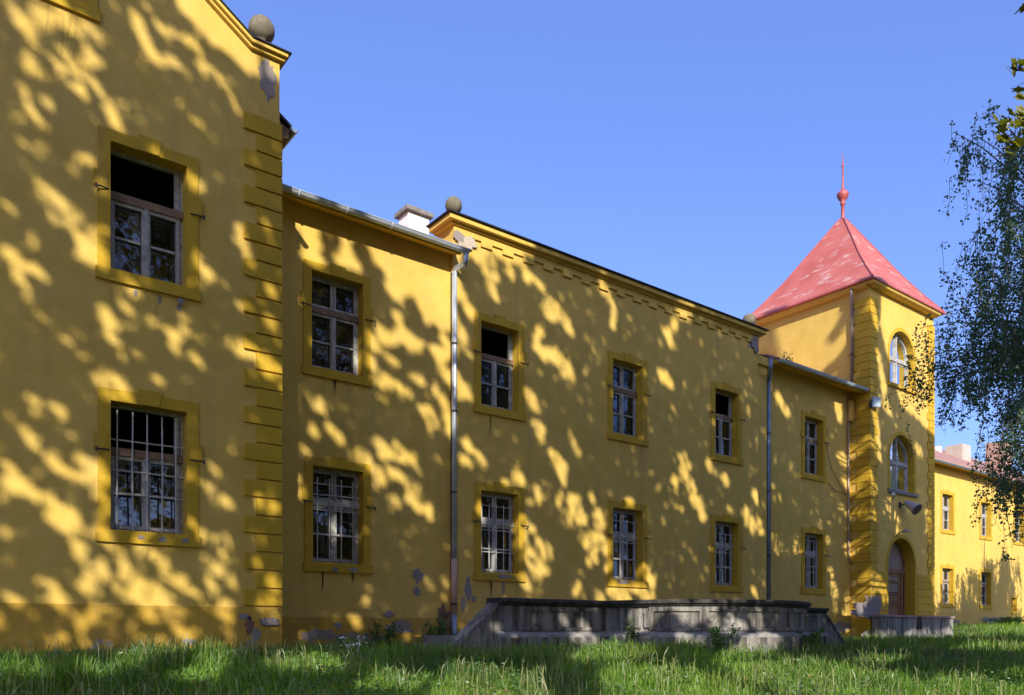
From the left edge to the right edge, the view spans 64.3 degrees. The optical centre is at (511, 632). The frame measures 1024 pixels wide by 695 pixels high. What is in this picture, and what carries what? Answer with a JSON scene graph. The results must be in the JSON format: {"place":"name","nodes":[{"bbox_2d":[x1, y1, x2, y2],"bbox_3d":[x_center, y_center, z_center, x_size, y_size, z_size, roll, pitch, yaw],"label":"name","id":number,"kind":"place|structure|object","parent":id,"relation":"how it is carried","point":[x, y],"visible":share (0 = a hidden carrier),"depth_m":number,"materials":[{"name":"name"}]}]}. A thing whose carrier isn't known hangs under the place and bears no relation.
{"place":"outdoors","nodes":[
{"label":"outdoors","id":0,"kind":"place"},
{"bbox_2d":[7,654,956,694],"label":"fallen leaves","id":1,"kind":"object","parent":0,"point":[424,690],"visible":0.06,"depth_m":8.70,"materials":[{"name":"plant"}]},
{"bbox_2d":[0,619,1023,694],"bbox_3d":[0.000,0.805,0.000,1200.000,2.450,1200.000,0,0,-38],"label":"ground","id":2,"kind":"structure","parent":0,"point":[850,658],"depth_m":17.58,"materials":[{"name":"green plant"}]},
{"bbox_2d":[123,633,152,654],"bbox_3d":[-4.226,0.242,9.216,0.328,0.493,0.272,0,0,-16],"label":"bushy weed","id":3,"kind":"object","parent":2,"relation":"on","point":[135,645],"visible":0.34,"depth_m":9.20,"materials":[{"name":"green plant"}]},
{"bbox_2d":[121,635,182,662],"bbox_3d":[-3.884,0.255,8.777,0.374,0.458,0.614,0,0,32],"label":"bushy weed","id":4,"kind":"object","parent":2,"relation":"on","point":[156,653],"visible":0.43,"depth_m":8.81,"materials":[{"name":"green plant"}]},
{"bbox_2d":[339,634,355,644],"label":"wild shrub","id":5,"kind":"object","parent":2,"relation":"on","point":[346,636],"visible":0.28,"depth_m":16.04,"materials":[{"name":"green plant"}]},
{"bbox_2d":[339,636,368,656],"bbox_3d":[-2.199,0.276,11.223,0.406,0.475,0.343,0,0,-38],"label":"flowering weed","id":6,"kind":"object","parent":2,"relation":"on","point":[349,646],"visible":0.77,"depth_m":11.19,"materials":[{"name":"white plant"}]},
{"bbox_2d":[365,618,402,645],"bbox_3d":[-2.635,0.104,16.732,0.784,0.800,0.662,0,0,-11],"label":"wild shrub","id":7,"kind":"object","parent":2,"relation":"on","point":[390,633],"visible":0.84,"depth_m":16.62,"materials":[{"name":"green plant"}]},
{"bbox_2d":[421,612,450,634],"bbox_3d":[-1.601,0.040,16.826,0.658,0.928,0.458,0,0,-20],"label":"wild shrub","id":8,"kind":"object","parent":2,"relation":"on","point":[441,625],"visible":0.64,"depth_m":16.79,"materials":[{"name":"green plant"}]},
{"bbox_2d":[0,0,1023,656],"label":"manor building","id":9,"kind":"structure","parent":2,"relation":"on","point":[246,392],"depth_m":16.83,"materials":[{"name":"yellow paint"}]},
{"bbox_2d":[45,0,100,54],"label":"window","id":10,"kind":"structure","parent":9,"relation":"in","point":[89,9],"depth_m":11.58,"materials":[{"name":"yellow paint"}]},
{"bbox_2d":[93,125,204,324],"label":"window","id":11,"kind":"structure","parent":9,"relation":"in","point":[149,207],"depth_m":12.44,"materials":[{"name":"yellow paint"}]},
{"bbox_2d":[93,386,204,581],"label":"window","id":12,"kind":"structure","parent":9,"relation":"in","point":[146,442],"depth_m":12.43,"materials":[{"name":"yellow paint"}]},
{"bbox_2d":[301,259,375,401],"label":"window","id":13,"kind":"structure","parent":9,"relation":"in","point":[338,313],"depth_m":16.62,"materials":[{"name":"yellow paint"}]},
{"bbox_2d":[302,456,375,595],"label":"window","id":14,"kind":"structure","parent":9,"relation":"in","point":[336,492],"depth_m":16.63,"materials":[{"name":"yellow paint"}]},
{"bbox_2d":[450,297,528,464],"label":"window","id":15,"kind":"structure","parent":9,"relation":"in","point":[498,344],"depth_m":19.17,"materials":[{"name":"yellow paint"}]},
{"bbox_2d":[450,465,528,610],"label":"window","id":16,"kind":"structure","parent":9,"relation":"in","point":[498,514],"depth_m":19.06,"materials":[{"name":"yellow paint"}]},
{"bbox_2d":[606,350,650,464],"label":"window","id":17,"kind":"structure","parent":9,"relation":"in","point":[626,380],"depth_m":21.66,"materials":[{"name":"yellow paint"}]},
{"bbox_2d":[606,500,650,600],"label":"window","id":18,"kind":"structure","parent":9,"relation":"in","point":[627,531],"depth_m":21.63,"materials":[{"name":"yellow paint"}]},
{"bbox_2d":[710,381,745,472],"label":"window","id":19,"kind":"structure","parent":9,"relation":"in","point":[727,415],"depth_m":24.27,"materials":[{"name":"yellow paint"}]},
{"bbox_2d":[710,514,745,598],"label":"window","id":20,"kind":"structure","parent":9,"relation":"in","point":[726,542],"depth_m":24.23,"materials":[{"name":"yellow paint"}]},
{"bbox_2d":[781,351,792,361],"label":"roof weed","id":21,"kind":"object","parent":9,"relation":"on","point":[788,356],"visible":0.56,"depth_m":25.44,"materials":[{"name":"green plant"}]},
{"bbox_2d":[800,410,828,490],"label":"window","id":22,"kind":"structure","parent":9,"relation":"in","point":[813,425],"depth_m":27.47,"materials":[{"name":"yellow paint"}]},
{"bbox_2d":[800,526,828,604],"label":"window","id":23,"kind":"structure","parent":9,"relation":"in","point":[813,550],"depth_m":27.46,"materials":[{"name":"yellow paint"}]},
{"bbox_2d":[869,396,880,407],"bbox_3d":[12.442,-7.881,27.938,0.364,0.369,0.293,0,0,-38],"label":"floodlight","id":24,"kind":"object","parent":9,"relation":"attached to","point":[875,402],"visible":1,"depth_m":27.89,"materials":[{"name":"grey paint"}]},
{"bbox_2d":[886,535,916,614],"bbox_3d":[13.904,-1.460,29.530,2.200,4.120,0.498,0,0,-38],"label":"door","id":25,"kind":"structure","parent":9,"relation":"in","point":[901,561],"depth_m":29.97,"materials":[{"name":"brown wood"}]},
{"bbox_2d":[887,327,917,394],"bbox_3d":[13.994,-9.845,29.446,2.080,2.230,0.400,0,0,-38],"label":"arched window","id":26,"kind":"structure","parent":9,"relation":"in","point":[900,343],"depth_m":29.70,"materials":[{"name":"yellow paint"}]},
{"bbox_2d":[887,431,917,497],"bbox_3d":[13.994,-6.090,29.446,2.080,2.280,0.400,0,0,-38],"label":"arched window","id":27,"kind":"structure","parent":9,"relation":"in","point":[901,467],"depth_m":29.76,"materials":[{"name":"yellow paint"}]},
{"bbox_2d":[899,500,921,514],"bbox_3d":[14.220,-4.447,29.043,0.436,0.547,0.723,0,0,-38],"label":"horn loudspeaker","id":28,"kind":"object","parent":9,"relation":"attached to","point":[914,508],"visible":1,"depth_m":28.90,"materials":[{"name":"metal"}]},
{"bbox_2d":[940,490,955,541],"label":"window","id":29,"kind":"structure","parent":9,"relation":"in","point":[947,497],"depth_m":41.66,"materials":[{"name":"yellow paint"}]},
{"bbox_2d":[940,564,955,615],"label":"window","id":30,"kind":"structure","parent":9,"relation":"in","point":[947,571],"depth_m":41.69,"materials":[{"name":"yellow paint"}]},
{"bbox_2d":[979,498,992,547],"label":"window","id":31,"kind":"structure","parent":9,"relation":"in","point":[985,528],"depth_m":44.36,"materials":[{"name":"yellow paint"}]},
{"bbox_2d":[979,568,992,614],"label":"window","id":32,"kind":"structure","parent":9,"relation":"in","point":[985,575],"depth_m":44.38,"materials":[{"name":"yellow paint"}]},
{"bbox_2d":[1011,596,1017,614],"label":"window","id":33,"kind":"structure","parent":9,"relation":"in","point":[1013,599],"depth_m":46.47,"materials":[{"name":"yellow paint"}]},
{"bbox_2d":[1013,506,1023,549],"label":"window","id":34,"kind":"structure","parent":9,"relation":"in","point":[1017,542],"depth_m":47.09,"materials":[{"name":"white wood"}]},
{"bbox_2d":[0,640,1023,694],"bbox_3d":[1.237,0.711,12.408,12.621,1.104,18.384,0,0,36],"label":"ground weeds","id":35,"kind":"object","parent":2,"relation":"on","point":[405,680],"visible":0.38,"depth_m":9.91,"materials":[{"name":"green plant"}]},
{"bbox_2d":[412,597,845,652],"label":"stone terrace","id":36,"kind":"structure","parent":2,"relation":"on","point":[771,622],"depth_m":15.53,"materials":[{"name":"stone"}]},
{"bbox_2d":[621,619,640,645],"bbox_3d":[2.243,0.122,15.351,0.398,0.770,0.432,0,0,1],"label":"wild shrub","id":37,"kind":"object","parent":2,"relation":"on","point":[632,632],"visible":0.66,"depth_m":15.28,"materials":[{"name":"green plant"}]},
{"bbox_2d":[707,620,741,655],"bbox_3d":[3.607,0.145,14.298,0.759,0.734,0.542,0,0,-38],"label":"wild shrub","id":38,"kind":"object","parent":2,"relation":"on","point":[718,643],"visible":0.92,"depth_m":14.21,"materials":[{"name":"green plant"}]},
{"bbox_2d":[795,628,824,653],"bbox_3d":[6.035,0.225,16.311,0.715,0.627,0.588,0,0,-38],"label":"wild shrub","id":39,"kind":"object","parent":2,"relation":"on","point":[815,635],"visible":0.7,"depth_m":16.24,"materials":[{"name":"green plant"}]},
{"bbox_2d":[870,614,917,637],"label":"porch wall","id":40,"kind":"structure","parent":2,"relation":"on","point":[896,624],"depth_m":28.26,"materials":[{"name":"stone"}]},
{"bbox_2d":[915,629,954,637],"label":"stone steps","id":41,"kind":"structure","parent":2,"relation":"on","point":[919,631],"depth_m":29.00,"materials":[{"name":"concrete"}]},
{"bbox_2d":[917,616,954,633],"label":"porch wall","id":42,"kind":"structure","parent":2,"relation":"on","point":[933,624],"depth_m":30.10,"materials":[{"name":"concrete"}]},
{"bbox_2d":[884,98,1023,561],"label":"birch tree","id":43,"kind":"object","parent":2,"relation":"on","point":[1012,340],"visible":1,"depth_m":17.31,"materials":[{"name":"green plant"}]},
{"bbox_2d":[984,615,1023,624],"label":"wild shrub","id":44,"kind":"object","parent":2,"relation":"on","point":[1010,619],"visible":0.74,"depth_m":42.68,"materials":[{"name":"green plant"}]},
{"bbox_2d":[991,3,1023,210],"bbox_3d":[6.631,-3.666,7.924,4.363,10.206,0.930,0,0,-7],"label":"maple tree","id":45,"kind":"object","parent":2,"relation":"on","point":[1017,142],"visible":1,"depth_m":7.61,"materials":[{"name":"green plant"}]},
{"bbox_2d":[223,0,1023,473],"label":"sky","id":46,"kind":"structure","parent":0,"point":[693,150],"materials":[{"name":"blue"}]}
]}

